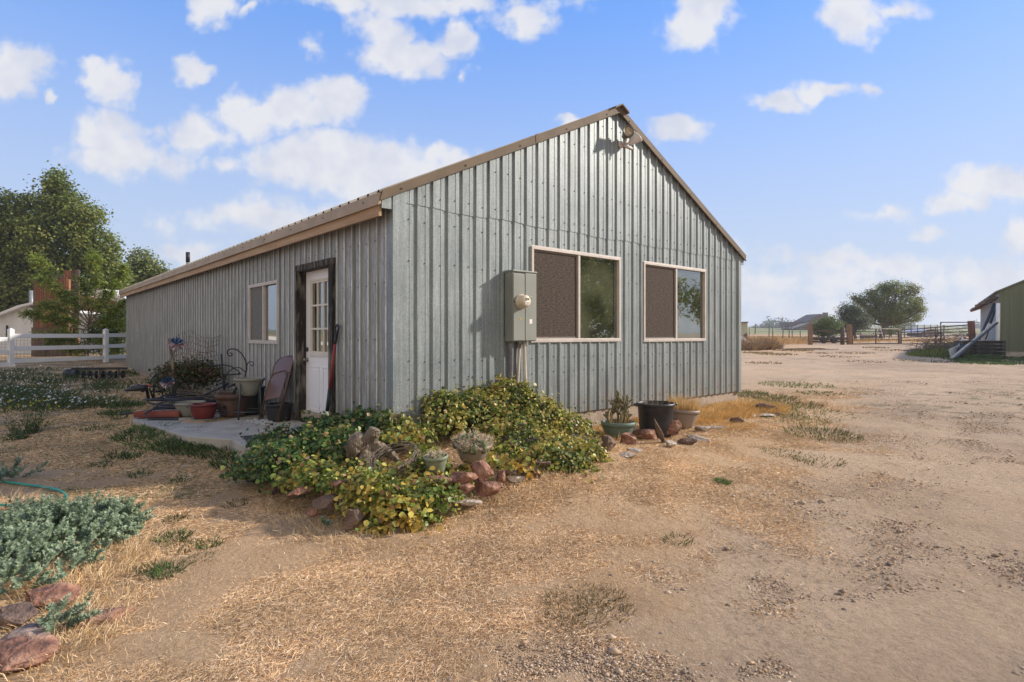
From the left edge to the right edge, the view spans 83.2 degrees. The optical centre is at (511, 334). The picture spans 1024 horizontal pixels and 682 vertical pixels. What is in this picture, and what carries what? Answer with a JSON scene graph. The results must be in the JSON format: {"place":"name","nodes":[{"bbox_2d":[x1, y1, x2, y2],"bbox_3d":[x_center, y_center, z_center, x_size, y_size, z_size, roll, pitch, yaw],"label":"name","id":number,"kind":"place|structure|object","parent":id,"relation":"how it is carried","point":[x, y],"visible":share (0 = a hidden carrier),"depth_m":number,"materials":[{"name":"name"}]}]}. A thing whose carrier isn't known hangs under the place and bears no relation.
{"place":"outdoors","nodes":[
{"label":"outdoors","id":0,"kind":"place"},
{"bbox_2d":[133,409,306,456],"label":"patio","id":1,"kind":"structure","parent":0,"point":[212,434],"depth_m":7.34,"materials":[{"name":"concrete"}]},
{"bbox_2d":[133,410,180,417],"bbox_3d":[-5.146,1.147,8.472,0.600,0.085,0.370,0,0,-10],"label":"red tray","id":2,"kind":"object","parent":1,"relation":"on","point":[168,413],"visible":0.86,"depth_m":8.30,"materials":[{"name":"paint"}]},
{"bbox_2d":[142,393,218,419],"bbox_3d":[-4.969,1.070,8.758,1.593,0.283,1.344,0,0,0],"label":"black hose coil","id":3,"kind":"object","parent":1,"relation":"on","point":[159,405],"visible":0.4,"depth_m":8.73,"materials":[{"name":"plastic"}]},
{"bbox_2d":[178,388,233,399],"bbox_3d":[-4.661,0.922,8.830,0.689,0.286,1.161,0,0,-42],"label":"twig pile","id":4,"kind":"object","parent":3,"relation":"on","point":[206,391],"visible":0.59,"depth_m":8.85,"materials":[{"name":"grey wood"}]},
{"bbox_2d":[173,400,205,416],"bbox_3d":[-4.763,1.103,8.521,0.432,0.215,0.432,0,0,0],"label":"plant pot","id":5,"kind":"object","parent":1,"relation":"on","point":[182,408],"visible":0.69,"depth_m":8.37,"materials":[{"name":"ceramic"}]},
{"bbox_2d":[190,402,216,420],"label":"plant pot","id":6,"kind":"object","parent":1,"relation":"on","point":[203,411],"visible":1,"depth_m":8.06,"materials":[{"name":"ceramic"}]},
{"bbox_2d":[204,348,253,415],"bbox_3d":[-4.230,0.683,8.477,0.670,0.958,0.474,0,0,0],"label":"wrought iron stand","id":7,"kind":"object","parent":1,"relation":"on","point":[224,385],"visible":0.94,"depth_m":8.69,"materials":[{"name":"metal"}]},
{"bbox_2d":[215,391,251,417],"bbox_3d":[-4.119,0.994,8.521,0.494,0.432,0.494,0,0,0],"label":"plant pot","id":8,"kind":"object","parent":1,"relation":"on","point":[229,401],"visible":0.79,"depth_m":8.35,"materials":[{"name":"ceramic"}]},
{"bbox_2d":[233,382,263,419],"bbox_3d":[-3.800,0.935,8.344,0.425,0.552,0.425,0,0,-29],"label":"plant stand","id":9,"kind":"object","parent":1,"relation":"on","point":[259,401],"visible":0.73,"depth_m":8.28,"materials":[{"name":"black metal"}]},
{"bbox_2d":[233,377,264,395],"bbox_3d":[-3.800,0.755,8.344,0.421,0.250,0.421,0,0,0],"label":"plant pot","id":10,"kind":"object","parent":9,"relation":"on","point":[249,386],"visible":0.98,"depth_m":8.22,"materials":[{"name":"ceramic"}]},
{"bbox_2d":[246,385,265,415],"bbox_3d":[-3.960,1.000,8.758,0.403,0.420,0.403,0,0,0],"label":"plant pot","id":11,"kind":"object","parent":1,"relation":"on","point":[253,403],"visible":0.28,"depth_m":8.63,"materials":[{"name":"black plastic"}]},
{"bbox_2d":[239,418,275,425],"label":"plaster rubble","id":12,"kind":"object","parent":1,"relation":"on","point":[260,421],"visible":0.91,"depth_m":7.87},
{"bbox_2d":[258,355,293,421],"bbox_3d":[-3.329,0.762,8.156,0.454,1.004,0.095,-13,-31,31],"label":"folding chair","id":13,"kind":"object","parent":1,"relation":"on","point":[282,366],"visible":0.94,"depth_m":8.16,"materials":[{"name":"brown metal"}]},
{"bbox_2d":[265,402,292,421],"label":"plant pot","id":14,"kind":"object","parent":1,"relation":"on","point":[272,409],"visible":0.92,"depth_m":7.97,"materials":[{"name":"black plastic"}]},
{"bbox_2d":[324,324,339,416],"bbox_3d":[-2.234,0.609,7.087,0.050,1.490,0.210,7,0,-41],"label":"shovel","id":15,"kind":"object","parent":1,"relation":"on","point":[332,369],"visible":0.69,"depth_m":7.07,"materials":[{"name":"red wood"}]},
{"bbox_2d":[246,426,587,509],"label":"garden soil","id":16,"kind":"structure","parent":0,"point":[534,439],"depth_m":6.17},
{"bbox_2d":[286,484,314,496],"bbox_3d":[-1.778,1.315,4.860,0.262,0.072,0.102,-17,11,-42],"label":"rock","id":17,"kind":"object","parent":16,"relation":"on","point":[299,490],"visible":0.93,"depth_m":4.83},
{"bbox_2d":[209,399,415,492],"bbox_3d":[-1.953,1.072,5.894,1.758,0.730,1.835,0,0,29],"label":"creeping vine","id":18,"kind":"object","parent":16,"relation":"on","point":[329,434],"visible":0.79,"depth_m":5.53,"materials":[{"name":"green plant"}]},
{"bbox_2d":[265,443,472,536],"bbox_3d":[-1.248,1.378,5.002,1.849,0.783,1.472,0,0,0],"label":"creeping vine","id":19,"kind":"object","parent":16,"relation":"on","point":[420,500],"visible":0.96,"depth_m":4.70,"materials":[{"name":"green plant"}]},
{"bbox_2d":[366,441,420,475],"bbox_3d":[-1.066,1.123,5.198,0.491,0.263,0.368,0,0,0],"label":"twig wreath","id":20,"kind":"object","parent":19,"relation":"on","point":[377,456],"visible":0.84,"depth_m":5.23,"materials":[{"name":"grey wood"}]},
{"bbox_2d":[422,449,447,473],"bbox_3d":[-0.679,1.113,5.114,0.250,0.211,0.235,-3,6,0],"label":"plant pot","id":21,"kind":"object","parent":19,"relation":"on","point":[437,459],"visible":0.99,"depth_m":5.04,"materials":[{"name":"ceramic"}]},
{"bbox_2d":[342,426,401,464],"bbox_3d":[-1.356,1.052,5.401,0.646,0.381,0.246,0,0,-11],"label":"driftwood stump","id":22,"kind":"object","parent":16,"relation":"on","point":[360,444],"visible":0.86,"depth_m":5.34,"materials":[{"name":"grey wood"}]},
{"bbox_2d":[372,402,458,461],"bbox_3d":[-1.026,0.970,5.762,1.036,0.637,0.749,0,0,23],"label":"creeping vine","id":23,"kind":"object","parent":16,"relation":"on","point":[392,435],"visible":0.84,"depth_m":5.71,"materials":[{"name":"green plant"}]},
{"bbox_2d":[417,373,619,482],"bbox_3d":[0.030,0.962,6.429,2.239,1.023,2.312,0,0,0],"label":"creeping vine","id":24,"kind":"object","parent":16,"relation":"on","point":[522,411],"visible":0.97,"depth_m":6.26,"materials":[{"name":"green plant"}]},
{"bbox_2d":[0,335,968,681],"bbox_3d":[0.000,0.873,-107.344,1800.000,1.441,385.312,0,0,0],"label":"dirt ground","id":25,"kind":"structure","parent":0,"point":[792,369],"depth_m":4.03,"materials":[{"name":"soil"}]},
{"bbox_2d":[0,430,33,441],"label":"weed plant","id":26,"kind":"object","parent":25,"relation":"on","point":[18,436],"visible":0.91,"depth_m":7.53,"materials":[{"name":"green plant"}]},
{"bbox_2d":[0,602,38,629],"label":"rock","id":27,"kind":"object","parent":25,"relation":"on","point":[16,615],"visible":0.96,"depth_m":3.04,"materials":[{"name":"stone"}]},
{"bbox_2d":[0,455,48,481],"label":"spurge plant","id":28,"kind":"object","parent":25,"relation":"on","point":[7,473],"visible":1,"depth_m":5.62,"materials":[{"name":"green plant"}]},
{"bbox_2d":[1,622,50,639],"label":"rock","id":29,"kind":"object","parent":25,"relation":"on","point":[29,629],"visible":0.51,"depth_m":2.87,"materials":[{"name":"stone"}]},
{"bbox_2d":[0,634,59,671],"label":"rock","id":30,"kind":"object","parent":25,"relation":"on","point":[18,651],"visible":0.96,"depth_m":2.70,"materials":[{"name":"stone"}]},
{"bbox_2d":[0,396,61,435],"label":"weed plant","id":31,"kind":"object","parent":25,"relation":"on","point":[32,424],"visible":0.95,"depth_m":7.92,"materials":[{"name":"green plant"}]},
{"bbox_2d":[0,480,67,506],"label":"garden hose","id":32,"kind":"object","parent":25,"relation":"on","point":[33,485],"visible":0.51,"depth_m":5.39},
{"bbox_2d":[0,302,98,353],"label":"white shed","id":33,"kind":"structure","parent":25,"relation":"on","point":[9,318],"depth_m":25.00,"materials":[{"name":"metal"}]},
{"bbox_2d":[24,582,82,608],"bbox_3d":[-2.623,1.506,3.295,0.281,0.104,0.190,0,0,-39],"label":"rock","id":34,"kind":"object","parent":25,"relation":"on","point":[54,593],"visible":0.69,"depth_m":3.28,"materials":[{"name":"stone"}]},
{"bbox_2d":[31,270,79,355],"bbox_3d":[-18.451,-0.675,23.295,2.147,3.898,0.490,0,0,0],"label":"slat windbreak","id":35,"kind":"object","parent":25,"relation":"on","point":[39,294],"visible":0.42,"depth_m":23.20,"materials":[{"name":"red wood"}]},
{"bbox_2d":[0,527,113,594],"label":"spurge plant","id":36,"kind":"object","parent":25,"relation":"on","point":[23,555],"visible":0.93,"depth_m":3.54,"materials":[{"name":"green plant"}]},
{"bbox_2d":[0,328,125,366],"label":"vinyl fence","id":37,"kind":"object","parent":25,"relation":"on","point":[11,347],"visible":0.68,"depth_m":18.72,"materials":[{"name":"plastic"}]},
{"bbox_2d":[0,160,139,311],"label":"cottonwood tree","id":38,"kind":"object","parent":25,"relation":"on","point":[62,217],"visible":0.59,"depth_m":35.02,"materials":[{"name":"green plant"}]},
{"bbox_2d":[37,590,102,632],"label":"spurge plant","id":39,"kind":"object","parent":25,"relation":"on","point":[48,622],"visible":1,"depth_m":2.98,"materials":[{"name":"green plant"}]},
{"bbox_2d":[0,363,149,412],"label":"flowering weeds","id":40,"kind":"object","parent":25,"relation":"on","point":[24,394],"visible":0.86,"depth_m":12.50,"materials":[{"name":"green plant"}]},
{"bbox_2d":[17,248,134,360],"bbox_3d":[-15.650,-0.765,20.756,4.330,4.682,1.385,0,0,0],"label":"locust sapling","id":41,"kind":"object","parent":25,"relation":"on","point":[65,297],"visible":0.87,"depth_m":20.75,"materials":[{"name":"green plant"}]},
{"bbox_2d":[0,488,155,569],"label":"spurge plant","id":42,"kind":"object","parent":25,"relation":"on","point":[22,523],"visible":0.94,"depth_m":4.14,"materials":[{"name":"green plant"}]},
{"bbox_2d":[62,367,127,378],"bbox_3d":[-11.603,1.082,16.088,1.580,0.320,0.280,0,0,-7],"label":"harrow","id":43,"kind":"object","parent":25,"relation":"on","point":[96,374],"visible":0.88,"depth_m":16.06,"materials":[{"name":"metal"}]},
{"bbox_2d":[52,492,138,530],"bbox_3d":[-3.243,1.385,4.552,0.652,0.249,0.615,0,0,0],"label":"spurge plant","id":44,"kind":"object","parent":25,"relation":"on","point":[117,501],"visible":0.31,"depth_m":4.53,"materials":[{"name":"green plant"}]},
{"bbox_2d":[59,606,136,631],"bbox_3d":[-2.250,1.534,3.143,0.352,0.062,0.169,0,0,-26],"label":"rock","id":45,"kind":"object","parent":25,"relation":"on","point":[113,612],"visible":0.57,"depth_m":3.11,"materials":[{"name":"stone"}]},
{"bbox_2d":[73,301,125,355],"bbox_3d":[-15.828,-0.048,22.541,2.550,2.535,1.808,0,0,16],"label":"shade bush","id":46,"kind":"object","parent":25,"relation":"on","point":[117,330],"visible":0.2,"depth_m":22.30,"materials":[{"name":"green plant"}]},
{"bbox_2d":[80,290,125,352],"bbox_3d":[-17.855,-0.390,27.200,3.250,3.373,3.600,0,0,0],"label":"lean to shed","id":47,"kind":"object","parent":25,"relation":"on","point":[118,299],"visible":0.07,"depth_m":25.70,"materials":[{"name":"orange wood"}]},
{"bbox_2d":[100,403,133,419],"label":"weed plant","id":48,"kind":"object","parent":25,"relation":"on","point":[114,415],"visible":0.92,"depth_m":8.97,"materials":[{"name":"green plant"}]},
{"bbox_2d":[123,244,171,286],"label":"cottonwood tree","id":49,"kind":"object","parent":25,"relation":"on","point":[146,268],"visible":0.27,"depth_m":41.40,"materials":[{"name":"green plant"}]},
{"bbox_2d":[125,373,177,401],"bbox_3d":[-5.938,0.887,9.561,0.864,0.476,0.223,0,0,0],"label":"folded camp frame","id":50,"kind":"object","parent":25,"relation":"on","point":[140,388],"visible":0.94,"depth_m":9.53,"materials":[{"name":"metal"}]},
{"bbox_2d":[159,376,176,388],"bbox_3d":[-5.742,0.797,9.605,0.100,0.244,0.244,37,12,38],"label":"pinwheel","id":51,"kind":"object","parent":50,"relation":"hanging from","point":[164,382],"visible":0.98,"depth_m":9.59,"materials":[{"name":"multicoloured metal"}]},
{"bbox_2d":[141,355,227,405],"bbox_3d":[-5.788,0.854,10.121,1.528,0.964,1.416,0,0,0],"label":"potted shrub","id":52,"kind":"object","parent":25,"relation":"on","point":[187,373],"visible":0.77,"depth_m":10.10,"materials":[{"name":"green plant"}]},
{"bbox_2d":[168,338,174,392],"bbox_3d":[-5.913,0.578,10.000,0.118,1.036,0.052,0,0,0],"label":"wooden stake","id":53,"kind":"object","parent":52,"relation":"in","point":[172,361],"visible":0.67,"depth_m":9.98,"materials":[{"name":"brown wood"}]},
{"bbox_2d":[166,337,184,370],"bbox_3d":[-5.831,0.337,9.873,0.260,0.631,0.075,29,-7,-36],"label":"pinwheel","id":54,"kind":"object","parent":52,"relation":"on","point":[174,345],"visible":1,"depth_m":9.90,"materials":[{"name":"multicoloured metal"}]},
{"bbox_2d":[169,331,220,369],"bbox_3d":[-5.885,0.346,10.508,1.063,0.840,0.742,0,0,0],"label":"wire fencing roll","id":55,"kind":"object","parent":52,"relation":"on","point":[214,351],"visible":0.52,"depth_m":10.48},
{"bbox_2d":[312,494,338,508],"bbox_3d":[-1.528,1.371,4.740,0.216,0.102,0.112,0,0,-31],"label":"rock","id":56,"kind":"object","parent":25,"relation":"on","point":[327,501],"visible":0.89,"depth_m":4.72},
{"bbox_2d":[344,508,363,531],"bbox_3d":[-1.222,1.440,4.461,0.140,0.184,0.078,0,0,-6],"label":"rock","id":57,"kind":"object","parent":25,"relation":"on","point":[353,517],"visible":0.96,"depth_m":4.44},
{"bbox_2d":[118,103,745,448],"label":"metal building","id":58,"kind":"structure","parent":25,"relation":"on","point":[635,258],"depth_m":8.05,"materials":[{"name":"metal"}]},
{"bbox_2d":[249,279,277,343],"bbox_3d":[-3.935,-0.340,9.224,0.124,0.978,1.377,0,0,-41],"label":"window","id":59,"kind":"structure","parent":58,"relation":"in","point":[263,297],"depth_m":9.19,"materials":[{"name":"beige plastic"}]},
{"bbox_2d":[302,268,327,413],"bbox_3d":[-2.579,0.146,7.758,0.110,2.048,1.051,0,0,-41],"label":"door","id":60,"kind":"structure","parent":58,"relation":"in","point":[316,359],"depth_m":7.86,"materials":[{"name":"wood"}]},
{"bbox_2d":[504,270,536,391],"bbox_3d":[0.150,0.198,7.161,0.411,1.975,0.288,0,0,-41],"label":"meter cabinet","id":61,"kind":"object","parent":58,"relation":"attached to","point":[520,305],"visible":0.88,"depth_m":7.11,"materials":[{"name":"metal"}]},
{"bbox_2d":[531,245,620,342],"bbox_3d":[0.905,-0.527,8.081,1.854,1.261,0.124,0,0,-41],"label":"window","id":62,"kind":"structure","parent":58,"relation":"in","point":[578,294],"depth_m":8.03,"materials":[{"name":"beige plastic"}]},
{"bbox_2d":[618,125,641,150],"bbox_3d":[1.779,-2.901,8.566,0.401,0.321,0.280,0,0,-16],"label":"floodlight","id":63,"kind":"object","parent":58,"relation":"attached to","point":[628,131],"visible":1,"depth_m":8.56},
{"bbox_2d":[643,261,705,341],"bbox_3d":[2.718,-0.519,9.678,1.862,1.271,0.124,0,0,-41],"label":"window","id":64,"kind":"structure","parent":58,"relation":"in","point":[674,296],"depth_m":9.62,"materials":[{"name":"beige plastic"}]},
{"bbox_2d":[449,499,482,505],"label":"rock","id":65,"kind":"object","parent":25,"relation":"on","point":[469,502],"visible":0.81,"depth_m":4.79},
{"bbox_2d":[451,482,475,494],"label":"rock","id":66,"kind":"object","parent":65,"relation":"on","point":[466,488],"visible":0.66,"depth_m":4.85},
{"bbox_2d":[428,475,452,487],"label":"rock","id":67,"kind":"object","parent":66,"relation":"on","point":[447,478],"visible":0.54,"depth_m":4.86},
{"bbox_2d":[451,471,477,484],"bbox_3d":[-0.408,1.225,4.917,0.223,0.115,0.156,0,0,6],"label":"rock","id":68,"kind":"object","parent":66,"relation":"on","point":[458,477],"visible":0.95,"depth_m":4.89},
{"bbox_2d":[474,481,502,496],"bbox_3d":[-0.214,1.330,4.966,0.257,0.125,0.139,0,0,11],"label":"rock","id":69,"kind":"object","parent":25,"relation":"on","point":[486,488],"visible":0.99,"depth_m":4.94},
{"bbox_2d":[469,459,493,481],"bbox_3d":[-0.266,1.198,5.093,0.194,0.179,0.196,0,0,-18],"label":"rock","id":70,"kind":"object","parent":69,"relation":"on","point":[482,469],"visible":0.93,"depth_m":5.02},
{"bbox_2d":[444,444,544,484],"bbox_3d":[-0.225,1.230,5.394,1.179,0.390,0.695,0,0,-20],"label":"creeping vine","id":71,"kind":"object","parent":25,"relation":"on","point":[512,464],"visible":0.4,"depth_m":5.36,"materials":[{"name":"green plant"}]},
{"bbox_2d":[450,428,494,463],"bbox_3d":[-0.374,1.039,5.427,0.456,0.303,0.444,3,5,0],"label":"plant pot","id":72,"kind":"object","parent":71,"relation":"on","point":[471,447],"visible":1,"depth_m":5.33,"materials":[{"name":"ceramic"}]},
{"bbox_2d":[496,470,505,482],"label":"rock","id":73,"kind":"object","parent":25,"relation":"on","point":[501,477],"visible":0.88,"depth_m":5.13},
{"bbox_2d":[505,476,525,481],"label":"rock","id":74,"kind":"object","parent":25,"relation":"on","point":[514,478],"visible":0.97,"depth_m":5.24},
{"bbox_2d":[79,346,953,631],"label":"weed tufts","id":75,"kind":"object","parent":25,"relation":"on","point":[193,450],"visible":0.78,"depth_m":6.61,"materials":[{"name":"green plant"}]},
{"bbox_2d":[601,435,616,451],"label":"rock","id":76,"kind":"object","parent":25,"relation":"on","point":[607,440],"visible":0.81,"depth_m":6.19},
{"bbox_2d":[597,390,635,439],"bbox_3d":[1.402,1.046,7.596,0.541,0.656,0.499,0,0,-36],"label":"plant pot","id":77,"kind":"object","parent":25,"relation":"on","point":[611,426],"visible":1,"depth_m":7.53,"materials":[{"name":"ceramic"}]},
{"bbox_2d":[620,432,636,444],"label":"rock","id":78,"kind":"object","parent":25,"relation":"on","point":[628,438],"visible":0.82,"depth_m":7.09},
{"bbox_2d":[632,429,656,439],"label":"rock","id":79,"kind":"object","parent":25,"relation":"on","point":[647,434],"visible":0.91,"depth_m":7.56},
{"bbox_2d":[633,398,677,437],"bbox_3d":[1.964,1.118,7.877,0.514,0.513,0.532,0,0,43],"label":"black tub","id":80,"kind":"object","parent":25,"relation":"on","point":[661,413],"visible":0.84,"depth_m":7.68,"materials":[{"name":"plastic"}]},
{"bbox_2d":[654,419,664,442],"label":"rock","id":81,"kind":"object","parent":25,"relation":"on","point":[660,433],"visible":0.86,"depth_m":7.34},
{"bbox_2d":[667,420,681,435],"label":"rock","id":82,"kind":"object","parent":25,"relation":"on","point":[675,426],"visible":0.77,"depth_m":7.71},
{"bbox_2d":[666,393,701,428],"bbox_3d":[2.509,1.109,8.446,0.610,0.496,0.576,3,0,0],"label":"plant pot","id":83,"kind":"object","parent":25,"relation":"on","point":[684,414],"visible":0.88,"depth_m":8.27,"materials":[{"name":"beige plastic"}]},
{"bbox_2d":[677,438,697,444],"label":"rock","id":84,"kind":"object","parent":25,"relation":"on","point":[689,441],"visible":0.94,"depth_m":7.36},
{"bbox_2d":[587,397,794,440],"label":"orange grass","id":85,"kind":"structure","parent":25,"relation":"on","point":[739,409],"depth_m":9.56,"materials":[{"name":"plant"}]},
{"bbox_2d":[741,334,786,350],"bbox_3d":[16.963,0.422,40.730,4.413,1.137,13.430,0,0,23],"label":"dry brush","id":86,"kind":"object","parent":25,"relation":"on","point":[758,343],"visible":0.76,"depth_m":36.33,"materials":[{"name":"plant"}]},
{"bbox_2d":[805,314,847,336],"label":"round bush","id":87,"kind":"object","parent":25,"relation":"on","point":[831,323],"visible":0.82,"depth_m":51.62,"materials":[{"name":"green plant"}]},
{"bbox_2d":[833,300,874,339],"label":"olive tree","id":88,"kind":"object","parent":25,"relation":"on","point":[850,314],"visible":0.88,"depth_m":56.53,"materials":[{"name":"green plant"}]},
{"bbox_2d":[846,279,930,338],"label":"elm tree","id":89,"kind":"object","parent":25,"relation":"on","point":[889,314],"visible":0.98,"depth_m":59.50,"materials":[{"name":"green plant"}]},
{"bbox_2d":[873,324,909,337],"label":"shade bush","id":90,"kind":"object","parent":25,"relation":"on","point":[890,333],"visible":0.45,"depth_m":61.65,"materials":[{"name":"green plant"}]},
{"bbox_2d":[905,329,945,335],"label":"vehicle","id":91,"kind":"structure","parent":25,"relation":"on","point":[919,333],"depth_m":78.14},
{"bbox_2d":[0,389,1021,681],"bbox_3d":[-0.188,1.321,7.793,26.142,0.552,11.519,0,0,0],"label":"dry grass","id":92,"kind":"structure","parent":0,"point":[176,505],"depth_m":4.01,"materials":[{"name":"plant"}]},
{"bbox_2d":[0,0,1023,325],"label":"sky","id":93,"kind":"structure","parent":0,"point":[843,146],"materials":[{"name":"blue"}]},
{"bbox_2d":[568,344,1023,681],"bbox_3d":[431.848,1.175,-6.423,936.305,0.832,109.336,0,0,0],"label":"driveway","id":94,"kind":"structure","parent":0,"point":[979,620],"depth_m":3.97,"materials":[{"name":"soil"}]},
{"bbox_2d":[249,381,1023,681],"bbox_3d":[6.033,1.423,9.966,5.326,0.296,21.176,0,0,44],"label":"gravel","id":95,"kind":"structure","parent":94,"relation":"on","point":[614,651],"depth_m":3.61,"materials":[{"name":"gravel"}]},
{"bbox_2d":[808,324,846,344],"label":"rail fence","id":96,"kind":"object","parent":94,"relation":"on","point":[842,337],"visible":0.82,"depth_m":45.50,"materials":[{"name":"brown wood"}]},
{"bbox_2d":[846,324,851,344],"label":"gate post","id":97,"kind":"object","parent":94,"relation":"on","point":[849,333],"visible":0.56,"depth_m":45.85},
{"bbox_2d":[852,328,898,344],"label":"metal gate","id":98,"kind":"structure","parent":94,"relation":"on","point":[875,331],"depth_m":46.48,"materials":[{"name":"metal"}]},
{"bbox_2d":[893,326,977,351],"bbox_3d":[23.402,0.437,31.055,5.386,1.858,3.301,0,0,0],"label":"brush pile","id":99,"kind":"object","parent":94,"relation":"on","point":[929,347],"visible":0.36,"depth_m":30.97,"materials":[{"name":"plant"}]},
{"bbox_2d":[905,342,1023,364],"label":"grass","id":100,"kind":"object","parent":94,"relation":"on","point":[943,353],"visible":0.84,"depth_m":26.05,"materials":[{"name":"green plant"}]},
{"bbox_2d":[952,340,1005,358],"bbox_3d":[21.850,0.700,27.003,1.723,0.830,1.000,0,0,14],"label":"black pallet stack","id":101,"kind":"object","parent":94,"relation":"on","point":[983,347],"visible":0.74,"depth_m":26.57,"materials":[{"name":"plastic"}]},
{"bbox_2d":[951,320,996,358],"bbox_3d":[21.620,0.188,26.900,4.482,1.792,0.098,0,0,-30],"label":"leaning board","id":102,"kind":"object","parent":101,"relation":"on","point":[972,340],"visible":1,"depth_m":26.77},
{"bbox_2d":[954,322,998,357],"bbox_3d":[21.515,0.240,26.650,4.214,1.674,0.108,0,0,-30],"label":"leaning board","id":103,"kind":"object","parent":101,"relation":"on","point":[976,340],"visible":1,"depth_m":26.56,"materials":[{"name":"wood"}]},
{"bbox_2d":[970,280,1023,356],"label":"green shed","id":104,"kind":"structure","parent":94,"relation":"on","point":[1010,299],"depth_m":28.17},
{"bbox_2d":[995,303,999,340],"bbox_3d":[23.496,-0.115,27.900,0.230,2.806,0.170,0,0,0],"label":"drain pipe","id":105,"kind":"object","parent":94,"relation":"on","point":[997,336],"visible":0.6,"depth_m":27.84,"materials":[{"name":"metal"}]},
{"bbox_2d":[748,335,955,343],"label":"orange pasture grass","id":106,"kind":"structure","parent":0,"point":[788,339],"depth_m":51.19,"materials":[{"name":"plant"}]},
{"bbox_2d":[748,325,979,334],"bbox_3d":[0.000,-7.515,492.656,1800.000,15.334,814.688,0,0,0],"label":"field","id":107,"kind":"structure","parent":0,"point":[762,331],"depth_m":155.40,"materials":[{"name":"plant"}]},
{"bbox_2d":[762,316,789,327],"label":"distant tree","id":108,"kind":"object","parent":107,"relation":"on","point":[767,323],"visible":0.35,"depth_m":329.00,"materials":[{"name":"green plant"}]},
{"bbox_2d":[779,312,829,329],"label":"farmhouse","id":109,"kind":"object","parent":107,"relation":"on","point":[804,321],"visible":0.53,"depth_m":166.17,"materials":[{"name":"grey"}]},
{"bbox_2d":[901,324,968,343],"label":"metal gate","id":110,"kind":"structure","parent":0,"point":[935,330],"depth_m":43.86,"materials":[{"name":"metal"}]},
{"bbox_2d":[967,321,975,339],"bbox_3d":[24.725,-0.117,31.000,0.154,1.222,0.420,0,0,0],"label":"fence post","id":111,"kind":"object","parent":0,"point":[971,326],"visible":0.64,"depth_m":30.96,"materials":[{"name":"red wood"}]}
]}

